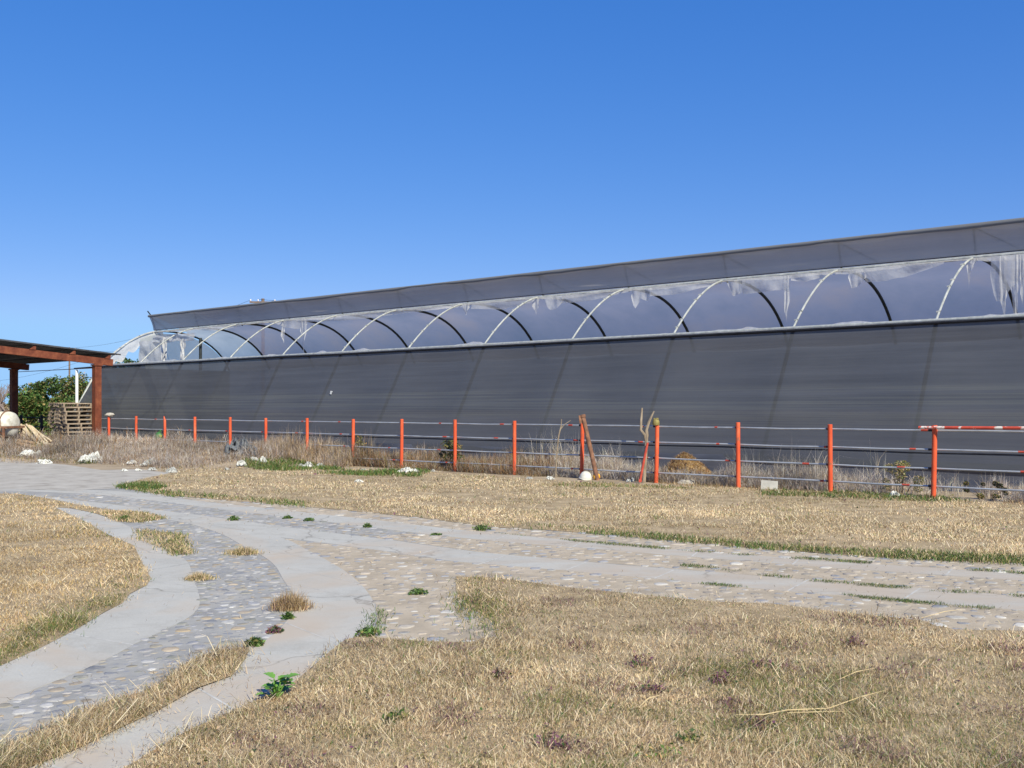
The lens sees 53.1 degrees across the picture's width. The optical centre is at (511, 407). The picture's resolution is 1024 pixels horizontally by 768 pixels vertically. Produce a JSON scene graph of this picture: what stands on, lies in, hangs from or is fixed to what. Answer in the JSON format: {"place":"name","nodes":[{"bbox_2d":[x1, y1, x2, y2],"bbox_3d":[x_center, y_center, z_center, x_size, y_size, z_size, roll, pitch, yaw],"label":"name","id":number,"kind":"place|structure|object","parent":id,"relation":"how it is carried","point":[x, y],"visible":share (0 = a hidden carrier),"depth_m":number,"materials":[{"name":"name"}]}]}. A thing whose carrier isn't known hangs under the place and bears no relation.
{"place":"outdoors","nodes":[
{"label":"outdoors","id":0,"kind":"place"},
{"bbox_2d":[0,491,159,667],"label":"dry grass","id":1,"kind":"structure","parent":0,"point":[39,625],"depth_m":9.38,"materials":[{"name":"beige plant"}]},
{"bbox_2d":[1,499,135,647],"bbox_3d":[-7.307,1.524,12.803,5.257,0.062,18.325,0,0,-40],"label":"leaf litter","id":2,"kind":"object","parent":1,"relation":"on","point":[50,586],"visible":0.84,"depth_m":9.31,"materials":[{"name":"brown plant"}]},
{"bbox_2d":[91,509,170,522],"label":"dry grass","id":3,"kind":"structure","parent":1,"relation":"on","point":[142,516],"depth_m":14.20,"materials":[{"name":"beige plant"}]},
{"bbox_2d":[0,507,199,703],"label":"concrete track","id":4,"kind":"structure","parent":0,"point":[164,599],"depth_m":7.31,"materials":[{"name":"grey concrete"}]},
{"bbox_2d":[0,624,270,767],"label":"dry grass","id":5,"kind":"structure","parent":0,"point":[66,732],"depth_m":5.01,"materials":[{"name":"beige plant"}]},
{"bbox_2d":[32,518,375,767],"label":"concrete track","id":6,"kind":"structure","parent":0,"point":[345,600],"depth_m":6.61,"materials":[{"name":"grey concrete"}]},
{"bbox_2d":[265,625,283,633],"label":"weed plant","id":7,"kind":"object","parent":6,"relation":"on","point":[275,629],"visible":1,"depth_m":7.00,"materials":[{"name":"brown plant"}]},
{"bbox_2d":[280,609,294,619],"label":"weed plant","id":8,"kind":"object","parent":6,"relation":"on","point":[288,615],"visible":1,"depth_m":7.47,"materials":[{"name":"green plant"}]},
{"bbox_2d":[262,587,322,611],"bbox_3d":[-1.683,1.440,7.824,0.475,0.197,0.393,0,0,0],"label":"grass tussock","id":9,"kind":"object","parent":6,"relation":"on","point":[290,602],"depth_m":7.79,"materials":[{"name":"beige plant"}]},
{"bbox_2d":[357,604,396,632],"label":"green grass","id":10,"kind":"structure","parent":6,"relation":"on","point":[377,622],"depth_m":7.34,"materials":[{"name":"green plant"}]},
{"bbox_2d":[0,488,996,767],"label":"cobbled road","id":11,"kind":"structure","parent":0,"point":[218,626],"depth_m":7.64,"materials":[{"name":"grey stone"}]},
{"bbox_2d":[0,520,290,740],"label":"cobblestones","id":12,"kind":"structure","parent":11,"relation":"on","point":[166,650],"depth_m":7.02,"materials":[{"name":"grey stone"}]},
{"bbox_2d":[182,571,220,581],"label":"grass tussock","id":13,"kind":"object","parent":12,"relation":"on","point":[198,576],"depth_m":9.13,"materials":[{"name":"beige plant"}]},
{"bbox_2d":[131,528,199,555],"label":"dry grass","id":14,"kind":"structure","parent":11,"relation":"on","point":[173,543],"depth_m":11.69,"materials":[{"name":"beige plant"}]},
{"bbox_2d":[42,494,418,541],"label":"cobblestones","id":15,"kind":"structure","parent":11,"relation":"on","point":[348,528],"depth_m":14.35,"materials":[{"name":"grey stone"}]},
{"bbox_2d":[221,546,269,555],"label":"grass tussock","id":16,"kind":"object","parent":11,"relation":"on","point":[243,551],"depth_m":10.74,"materials":[{"name":"beige plant"}]},
{"bbox_2d":[243,635,265,646],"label":"weed plant","id":17,"kind":"object","parent":11,"relation":"on","point":[257,640],"visible":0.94,"depth_m":6.62,"materials":[{"name":"green plant"}]},
{"bbox_2d":[0,499,1021,767],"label":"straw litter","id":18,"kind":"object","parent":11,"relation":"on","point":[508,643],"visible":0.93,"depth_m":7.05,"materials":[{"name":"beige plant"}]},
{"bbox_2d":[0,489,1023,579],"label":"concrete track","id":19,"kind":"structure","parent":0,"point":[405,527],"depth_m":11.97,"materials":[{"name":"grey concrete"}]},
{"bbox_2d":[0,0,1023,403],"label":"sky","id":20,"kind":"structure","parent":0,"point":[157,156],"materials":[{"name":"blue"}]},
{"bbox_2d":[3,419,1023,563],"bbox_3d":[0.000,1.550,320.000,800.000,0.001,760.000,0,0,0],"label":"ground","id":21,"kind":"structure","parent":0,"point":[970,496],"depth_m":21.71,"materials":[{"name":"beige plant"}]},
{"bbox_2d":[0,384,9,410],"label":"bare tree","id":22,"kind":"object","parent":21,"relation":"on","point":[2,397],"visible":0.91,"depth_m":66.26,"materials":[{"name":"white plant"}]},
{"bbox_2d":[6,384,48,433],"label":"bush","id":23,"kind":"object","parent":21,"relation":"on","point":[22,398],"visible":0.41,"depth_m":50.88,"materials":[{"name":"green plant"}]},
{"bbox_2d":[9,375,78,434],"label":"bush","id":24,"kind":"object","parent":21,"relation":"on","point":[44,386],"visible":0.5,"depth_m":52.04,"materials":[{"name":"green plant"}]},
{"bbox_2d":[0,443,97,463],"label":"green weeds","id":25,"kind":"object","parent":21,"relation":"on","point":[88,462],"visible":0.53,"depth_m":28.21,"materials":[{"name":"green plant"}]},
{"bbox_2d":[19,415,87,433],"bbox_3d":[-18.763,0.970,39.675,10.274,1.360,0.126,0,0,41],"label":"black fence","id":26,"kind":"object","parent":21,"relation":"on","point":[21,417],"visible":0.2,"depth_m":38.85,"materials":[{"name":"black metal"}]},
{"bbox_2d":[0,339,120,438],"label":"open shed","id":27,"kind":"structure","parent":21,"relation":"on","point":[15,356],"depth_m":35.71,"materials":[{"name":"reddish-brown wood"},{"name":"dark zinc"}]},
{"bbox_2d":[45,372,91,421],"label":"bush","id":28,"kind":"object","parent":21,"relation":"on","point":[69,388],"visible":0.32,"depth_m":55.42,"materials":[{"name":"green plant"}]},
{"bbox_2d":[0,458,166,489],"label":"gravel apron","id":29,"kind":"object","parent":21,"relation":"on","point":[27,475],"visible":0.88,"depth_m":22.84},
{"bbox_2d":[0,452,80,463],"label":"dead weeds","id":30,"kind":"object","parent":29,"relation":"on","point":[22,460],"visible":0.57,"depth_m":29.30,"materials":[{"name":"beige plant"}]},
{"bbox_2d":[35,459,52,463],"bbox_3d":[-12.763,1.463,27.952,0.375,0.146,0.391,0,0,-40],"label":"plastic scrap","id":31,"kind":"object","parent":29,"relation":"on","point":[44,461],"visible":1,"depth_m":27.90,"materials":[{"name":"white plastic"}]},
{"bbox_2d":[114,357,138,363],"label":"tree","id":32,"kind":"object","parent":21,"relation":"on","point":[126,360],"visible":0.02,"depth_m":65.52,"materials":[{"name":"green plant"}]},
{"bbox_2d":[8,443,327,469],"bbox_3d":[-11.312,1.360,31.875,17.541,0.404,6.900,0,0,41],"label":"soil mound","id":33,"kind":"object","parent":21,"relation":"on","point":[227,464],"visible":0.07,"depth_m":27.09,"materials":[{"name":"brown soil"}]},
{"bbox_2d":[0,411,24,446],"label":"spray tank","id":34,"kind":"object","parent":33,"relation":"on","point":[9,423],"visible":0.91,"depth_m":33.74,"materials":[{"name":"white plastic"}]},
{"bbox_2d":[19,449,43,454],"bbox_3d":[-14.646,1.379,31.313,1.074,0.187,0.532,0,0,0],"label":"plastic scrap","id":35,"kind":"object","parent":33,"relation":"on","point":[26,451],"visible":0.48,"depth_m":31.25,"materials":[{"name":"white plastic"}]},
{"bbox_2d":[77,451,101,461],"bbox_3d":[-11.773,1.363,28.522,0.722,0.306,0.535,0,0,0],"label":"plastic scrap","id":36,"kind":"object","parent":33,"relation":"on","point":[84,456],"visible":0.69,"depth_m":28.48,"materials":[{"name":"white plastic"}]},
{"bbox_2d":[0,421,305,471],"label":"dead weeds","id":37,"kind":"object","parent":33,"relation":"on","point":[167,446],"visible":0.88,"depth_m":29.71,"materials":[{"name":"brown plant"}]},
{"bbox_2d":[224,438,256,455],"bbox_3d":[-7.367,1.044,27.851,1.029,0.508,0.632,0,0,-13],"label":"tarp heap","id":38,"kind":"object","parent":33,"relation":"on","point":[235,445],"visible":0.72,"depth_m":27.80,"materials":[{"name":"grey plastic"}]},
{"bbox_2d":[250,298,274,302],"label":"utility pole","id":39,"kind":"object","parent":21,"relation":"on","point":[258,301],"visible":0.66,"depth_m":79.76,"materials":[{"name":"ceramic"}]},
{"bbox_2d":[251,422,393,466],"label":"dead weeds","id":40,"kind":"object","parent":21,"relation":"on","point":[300,454],"visible":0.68,"depth_m":27.83,"materials":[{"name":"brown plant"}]},
{"bbox_2d":[347,435,366,455],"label":"weed bush","id":41,"kind":"object","parent":21,"relation":"on","point":[358,436],"visible":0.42,"depth_m":27.32,"materials":[{"name":"green plant"}]},
{"bbox_2d":[284,435,589,475],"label":"dead weeds","id":42,"kind":"object","parent":21,"relation":"on","point":[507,469],"visible":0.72,"depth_m":25.12,"materials":[{"name":"beige plant"}]},
{"bbox_2d":[438,440,464,468],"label":"weed bush","id":43,"kind":"object","parent":21,"relation":"on","point":[448,446],"visible":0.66,"depth_m":25.08,"materials":[{"name":"green plant"}]},
{"bbox_2d":[64,217,1023,492],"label":"greenhouse","id":44,"kind":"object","parent":21,"relation":"on","point":[912,329],"visible":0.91,"depth_m":26.60,"materials":[{"name":"grey plastic"}]},
{"bbox_2d":[102,416,1023,496],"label":"pipe fence","id":45,"kind":"object","parent":21,"relation":"on","point":[933,468],"visible":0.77,"depth_m":20.94,"materials":[{"name":"metal"}]},
{"bbox_2d":[652,418,659,424],"bbox_3d":[2.954,0.290,21.014,0.148,0.150,0.144,0,0,0],"label":"tin cap","id":46,"kind":"object","parent":45,"relation":"on","point":[655,421],"visible":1,"depth_m":20.96,"materials":[{"name":"yellow metal"}]},
{"bbox_2d":[918,426,1023,429],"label":"loose pipe","id":47,"kind":"object","parent":45,"relation":"on","point":[979,427],"visible":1,"depth_m":16.88,"materials":[{"name":"red paint"}]},
{"bbox_2d":[555,419,570,477],"bbox_3d":[1.120,0.923,22.553,0.356,1.337,0.036,0,0,0],"label":"thin branch","id":48,"kind":"object","parent":21,"relation":"on","point":[561,426],"visible":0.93,"depth_m":22.54,"materials":[{"name":"brown plant"}]},
{"bbox_2d":[579,471,591,479],"bbox_3d":[1.586,1.455,21.924,0.292,0.175,0.292,8,10,-17],"label":"plastic bowl","id":49,"kind":"object","parent":21,"relation":"on","point":[585,475],"visible":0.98,"depth_m":21.83,"materials":[{"name":"white plastic"}]},
{"bbox_2d":[579,414,599,479],"bbox_3d":[1.654,0.863,21.920,0.504,1.438,0.137,0,0,29],"label":"rusty pipe","id":50,"kind":"object","parent":21,"relation":"on","point":[582,419],"visible":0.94,"depth_m":21.87,"materials":[{"name":"brown metal"}]},
{"bbox_2d":[639,442,648,482],"bbox_3d":[2.687,1.124,20.899,0.210,0.822,0.052,0,0,0],"label":"leaning stake","id":51,"kind":"object","parent":21,"relation":"on","point":[642,467],"visible":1,"depth_m":20.88,"materials":[{"name":"red paint"}]},
{"bbox_2d":[639,408,654,482],"bbox_3d":[2.770,0.784,21.017,0.318,1.552,0.077,0,0,0],"label":"forked branch","id":52,"kind":"object","parent":21,"relation":"on","point":[645,434],"visible":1,"depth_m":21.00,"materials":[{"name":"brown plant"}]},
{"bbox_2d":[677,479,693,484],"bbox_3d":[3.530,1.520,20.652,0.408,0.148,0.237,0,0,0],"label":"rock","id":53,"kind":"object","parent":21,"relation":"on","point":[685,481],"visible":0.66,"depth_m":20.57,"materials":[{"name":"white stone"}]},
{"bbox_2d":[664,451,713,480],"bbox_3d":[3.649,1.234,21.411,1.373,0.673,1.157,0,0,41],"label":"straw heap","id":54,"kind":"object","parent":21,"relation":"on","point":[677,464],"visible":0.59,"depth_m":21.20,"materials":[{"name":"brown plant"}]},
{"bbox_2d":[518,435,1023,502],"bbox_3d":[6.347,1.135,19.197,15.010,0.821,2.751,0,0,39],"label":"dead weeds","id":55,"kind":"object","parent":21,"relation":"on","point":[785,484],"visible":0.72,"depth_m":19.91,"materials":[{"name":"brown plant"}]},
{"bbox_2d":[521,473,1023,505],"bbox_3d":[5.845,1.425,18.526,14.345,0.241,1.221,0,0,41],"label":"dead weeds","id":56,"kind":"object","parent":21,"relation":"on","point":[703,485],"visible":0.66,"depth_m":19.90,"materials":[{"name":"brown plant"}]},
{"bbox_2d":[879,460,925,494],"bbox_3d":[6.979,1.300,18.261,0.755,0.715,0.558,0,0,11],"label":"weed bush","id":57,"kind":"object","parent":21,"relation":"on","point":[899,476],"visible":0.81,"depth_m":18.29,"materials":[{"name":"brown plant"}]},
{"bbox_2d":[952,481,1007,499],"bbox_3d":[7.949,1.443,17.135,0.904,0.423,0.759,0,0,0],"label":"weed bush","id":58,"kind":"object","parent":21,"relation":"on","point":[994,483],"visible":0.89,"depth_m":17.07,"materials":[{"name":"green plant"}]},
{"bbox_2d":[30,495,1023,610],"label":"concrete track","id":59,"kind":"structure","parent":0,"point":[997,601],"depth_m":9.81,"materials":[{"name":"grey concrete"}]},
{"bbox_2d":[112,570,1023,767],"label":"dry grass","id":60,"kind":"structure","parent":0,"point":[774,757],"depth_m":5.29,"materials":[{"name":"beige plant"}]},
{"bbox_2d":[256,672,298,698],"bbox_3d":[-1.238,1.482,5.418,0.217,0.131,0.193,0,0,0],"label":"leafy plant","id":61,"kind":"object","parent":60,"relation":"on","point":[276,687],"visible":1,"depth_m":5.43,"materials":[{"name":"green plant"}]},
{"bbox_2d":[382,704,414,724],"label":"weed plant","id":62,"kind":"object","parent":60,"relation":"on","point":[390,714],"visible":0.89,"depth_m":5.01,"materials":[{"name":"green plant"}]},
{"bbox_2d":[423,589,534,639],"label":"dry grass","id":63,"kind":"structure","parent":60,"relation":"on","point":[471,607],"depth_m":7.69,"materials":[{"name":"beige plant"}]},
{"bbox_2d":[488,665,516,679],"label":"weed plant","id":64,"kind":"object","parent":60,"relation":"on","point":[501,672],"visible":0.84,"depth_m":5.80,"materials":[{"name":"brown plant"}]},
{"bbox_2d":[532,728,580,752],"bbox_3d":[0.181,1.497,4.625,0.275,0.107,0.222,0,0,0],"label":"weed plant","id":65,"kind":"object","parent":60,"relation":"on","point":[563,744],"visible":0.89,"depth_m":4.63,"materials":[{"name":"brown plant"}]},
{"bbox_2d":[624,651,656,668],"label":"weed plant","id":66,"kind":"object","parent":60,"relation":"on","point":[644,663],"visible":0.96,"depth_m":6.10,"materials":[{"name":"brown plant"}]},
{"bbox_2d":[634,678,674,693],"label":"weed plant","id":67,"kind":"object","parent":60,"relation":"on","point":[645,686],"visible":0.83,"depth_m":5.52,"materials":[{"name":"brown plant"}]},
{"bbox_2d":[630,737,685,764],"bbox_3d":[0.644,1.510,4.525,0.266,0.077,0.256,0,0,0],"label":"weed plant","id":68,"kind":"object","parent":60,"relation":"on","point":[654,748],"visible":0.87,"depth_m":4.51,"materials":[{"name":"brown plant"}]},
{"bbox_2d":[675,724,709,747],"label":"weed plant","id":69,"kind":"object","parent":60,"relation":"on","point":[686,738],"visible":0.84,"depth_m":4.68,"materials":[{"name":"green plant"}]},
{"bbox_2d":[708,668,740,685],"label":"weed plant","id":70,"kind":"object","parent":60,"relation":"on","point":[717,676],"visible":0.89,"depth_m":5.71,"materials":[{"name":"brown plant"}]},
{"bbox_2d":[737,656,778,672],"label":"weed plant","id":71,"kind":"object","parent":60,"relation":"on","point":[755,661],"visible":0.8,"depth_m":6.03,"materials":[{"name":"brown plant"}]},
{"bbox_2d":[740,713,778,731],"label":"weed plant","id":72,"kind":"object","parent":60,"relation":"on","point":[763,725],"visible":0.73,"depth_m":4.90,"materials":[{"name":"brown plant"}]},
{"bbox_2d":[736,691,880,714],"bbox_3d":[1.564,1.494,5.147,0.978,0.014,0.144,0,0,-26],"label":"long straw","id":73,"kind":"object","parent":60,"relation":"on","point":[804,709],"visible":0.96,"depth_m":5.05,"materials":[{"name":"beige plant"}]},
{"bbox_2d":[789,711,840,712],"bbox_3d":[1.503,1.497,5.035,0.307,0.008,0.017,0,0,-5],"label":"long straw","id":74,"kind":"object","parent":60,"relation":"on","point":[814,711],"visible":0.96,"depth_m":5.03,"materials":[{"name":"beige plant"}]},
{"bbox_2d":[841,632,867,648],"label":"weed plant","id":75,"kind":"object","parent":60,"relation":"on","point":[852,642],"visible":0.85,"depth_m":6.59,"materials":[{"name":"brown plant"}]},
{"bbox_2d":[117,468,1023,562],"bbox_3d":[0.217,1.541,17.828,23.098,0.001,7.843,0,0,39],"label":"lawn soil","id":76,"kind":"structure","parent":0,"point":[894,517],"depth_m":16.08,"materials":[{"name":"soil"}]},
{"bbox_2d":[114,480,169,489],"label":"green grass","id":77,"kind":"structure","parent":76,"relation":"on","point":[144,484],"depth_m":19.63,"materials":[{"name":"green plant"}]},
{"bbox_2d":[165,467,177,472],"bbox_3d":[-8.060,1.464,24.215,0.294,0.144,0.248,0,0,0],"label":"plastic scrap","id":78,"kind":"object","parent":76,"relation":"on","point":[172,470],"visible":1,"depth_m":24.16,"materials":[{"name":"white plastic"}]},
{"bbox_2d":[242,453,430,477],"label":"green grass","id":79,"kind":"structure","parent":76,"relation":"on","point":[273,466],"depth_m":25.09,"materials":[{"name":"green plant"}]},
{"bbox_2d":[397,467,418,471],"bbox_3d":[-2.453,1.468,24.241,0.587,0.135,0.368,0,0,0],"label":"plastic scrap","id":80,"kind":"object","parent":76,"relation":"on","point":[406,469],"visible":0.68,"depth_m":24.18,"materials":[{"name":"white plastic"}]},
{"bbox_2d":[115,482,1023,564],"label":"green grass","id":81,"kind":"structure","parent":76,"relation":"on","point":[695,540],"depth_m":11.55,"materials":[{"name":"green plant"}]},
{"bbox_2d":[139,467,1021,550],"bbox_3d":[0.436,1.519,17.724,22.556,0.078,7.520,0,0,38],"label":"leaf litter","id":82,"kind":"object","parent":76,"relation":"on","point":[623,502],"visible":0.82,"depth_m":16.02,"materials":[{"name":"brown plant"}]},
{"bbox_2d":[761,480,777,489],"bbox_3d":[4.810,1.467,19.154,0.311,0.201,0.172,2,-4,14],"label":"concrete block","id":83,"kind":"object","parent":76,"relation":"on","point":[767,483],"depth_m":19.08,"materials":[{"name":"white concrete"}]},
{"bbox_2d":[756,485,976,501],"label":"green grass","id":84,"kind":"structure","parent":76,"relation":"on","point":[854,494],"depth_m":17.71,"materials":[{"name":"green plant"}]},
{"bbox_2d":[829,544,1023,565],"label":"green grass","id":85,"kind":"structure","parent":76,"relation":"on","point":[973,556],"depth_m":10.45,"materials":[{"name":"green plant"}]},
{"bbox_2d":[461,475,692,488],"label":"green grass","id":86,"kind":"structure","parent":0,"point":[613,485],"depth_m":19.99,"materials":[{"name":"green plant"}]},
{"bbox_2d":[143,492,1023,573],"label":"dusty cobbles","id":87,"kind":"object","parent":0,"point":[642,541],"visible":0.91,"depth_m":11.88,"materials":[{"name":"grey stone"}]},
{"bbox_2d":[472,524,491,530],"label":"weed plant","id":88,"kind":"object","parent":87,"relation":"on","point":[481,527],"visible":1,"depth_m":12.85,"materials":[{"name":"green plant"}]},
{"bbox_2d":[498,532,1023,573],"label":"green grass","id":89,"kind":"structure","parent":87,"relation":"on","point":[803,557],"depth_m":10.57,"materials":[{"name":"green plant"}]},
{"bbox_2d":[285,539,1023,641],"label":"dusty cobbles","id":90,"kind":"object","parent":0,"point":[406,617],"visible":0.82,"depth_m":8.46,"materials":[{"name":"grey stone"}]},
{"bbox_2d":[354,626,380,636],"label":"weed plant","id":91,"kind":"object","parent":90,"relation":"on","point":[369,631],"visible":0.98,"depth_m":6.91,"materials":[{"name":"green plant"}]},
{"bbox_2d":[408,588,428,594],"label":"weed plant","id":92,"kind":"object","parent":90,"relation":"on","point":[418,591],"visible":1,"depth_m":8.47,"materials":[{"name":"green plant"}]},
{"bbox_2d":[671,578,994,608],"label":"green grass","id":93,"kind":"structure","parent":90,"relation":"on","point":[884,598],"depth_m":8.18,"materials":[{"name":"green plant"}]},
{"bbox_2d":[372,533,1023,595],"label":"dusty cobbles","id":94,"kind":"object","parent":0,"point":[495,548],"visible":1,"depth_m":9.94,"materials":[{"name":"grey stone"}]},
{"bbox_2d":[680,562,1023,597],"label":"green grass","id":95,"kind":"structure","parent":94,"relation":"on","point":[837,581],"depth_m":8.93,"materials":[{"name":"green plant"}]},
{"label":"pallet","id":96,"kind":"object","parent":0,"visible":0},
{"bbox_2d":[53,432,90,435],"bbox_3d":[-15.318,0.917,35.862,1.158,0.145,1.060,0,0,42],"label":"pallet","id":97,"kind":"object","parent":96,"relation":"on","point":[65,433],"visible":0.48,"depth_m":35.37,"materials":[{"name":"brown wood"}]},
{"bbox_2d":[53,428,90,431],"bbox_3d":[-15.326,0.776,35.881,1.158,0.145,1.060,0,0,43],"label":"pallet","id":98,"kind":"object","parent":97,"relation":"on","point":[68,430],"visible":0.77,"depth_m":35.51,"materials":[{"name":"brown wood"}]},
{"bbox_2d":[50,424,91,427],"bbox_3d":[-15.389,0.635,35.867,1.158,0.145,1.060,0,0,38],"label":"pallet","id":99,"kind":"object","parent":98,"relation":"on","point":[70,425],"visible":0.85,"depth_m":35.60,"materials":[{"name":"brown wood"}]},
{"bbox_2d":[48,419,91,423],"bbox_3d":[-15.446,0.494,35.837,1.158,0.145,1.060,0,0,38],"label":"pallet","id":100,"kind":"object","parent":99,"relation":"on","point":[70,421],"visible":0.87,"depth_m":35.67,"materials":[{"name":"brown wood"}]},
{"bbox_2d":[48,415,91,419],"bbox_3d":[-15.473,0.353,35.858,1.158,0.145,1.060,0,0,38],"label":"pallet","id":101,"kind":"object","parent":100,"relation":"on","point":[57,417],"visible":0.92,"depth_m":35.63,"materials":[{"name":"brown wood"}]},
{"bbox_2d":[48,411,91,415],"bbox_3d":[-15.455,0.212,35.864,1.158,0.145,1.060,0,0,37],"label":"pallet","id":102,"kind":"object","parent":101,"relation":"on","point":[76,413],"visible":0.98,"depth_m":35.59,"materials":[{"name":"brown wood"}]},
{"bbox_2d":[51,407,91,411],"bbox_3d":[-15.424,0.071,35.884,1.158,0.145,1.060,0,0,44],"label":"pallet","id":103,"kind":"object","parent":102,"relation":"on","point":[70,408],"visible":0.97,"depth_m":35.64,"materials":[{"name":"brown wood"}]},
{"bbox_2d":[48,403,91,406],"bbox_3d":[-15.467,-0.085,35.840,1.158,0.145,1.060,2,1,42],"label":"pallet","id":104,"kind":"object","parent":103,"relation":"on","point":[71,404],"visible":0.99,"depth_m":35.64,"materials":[{"name":"brown wood"}]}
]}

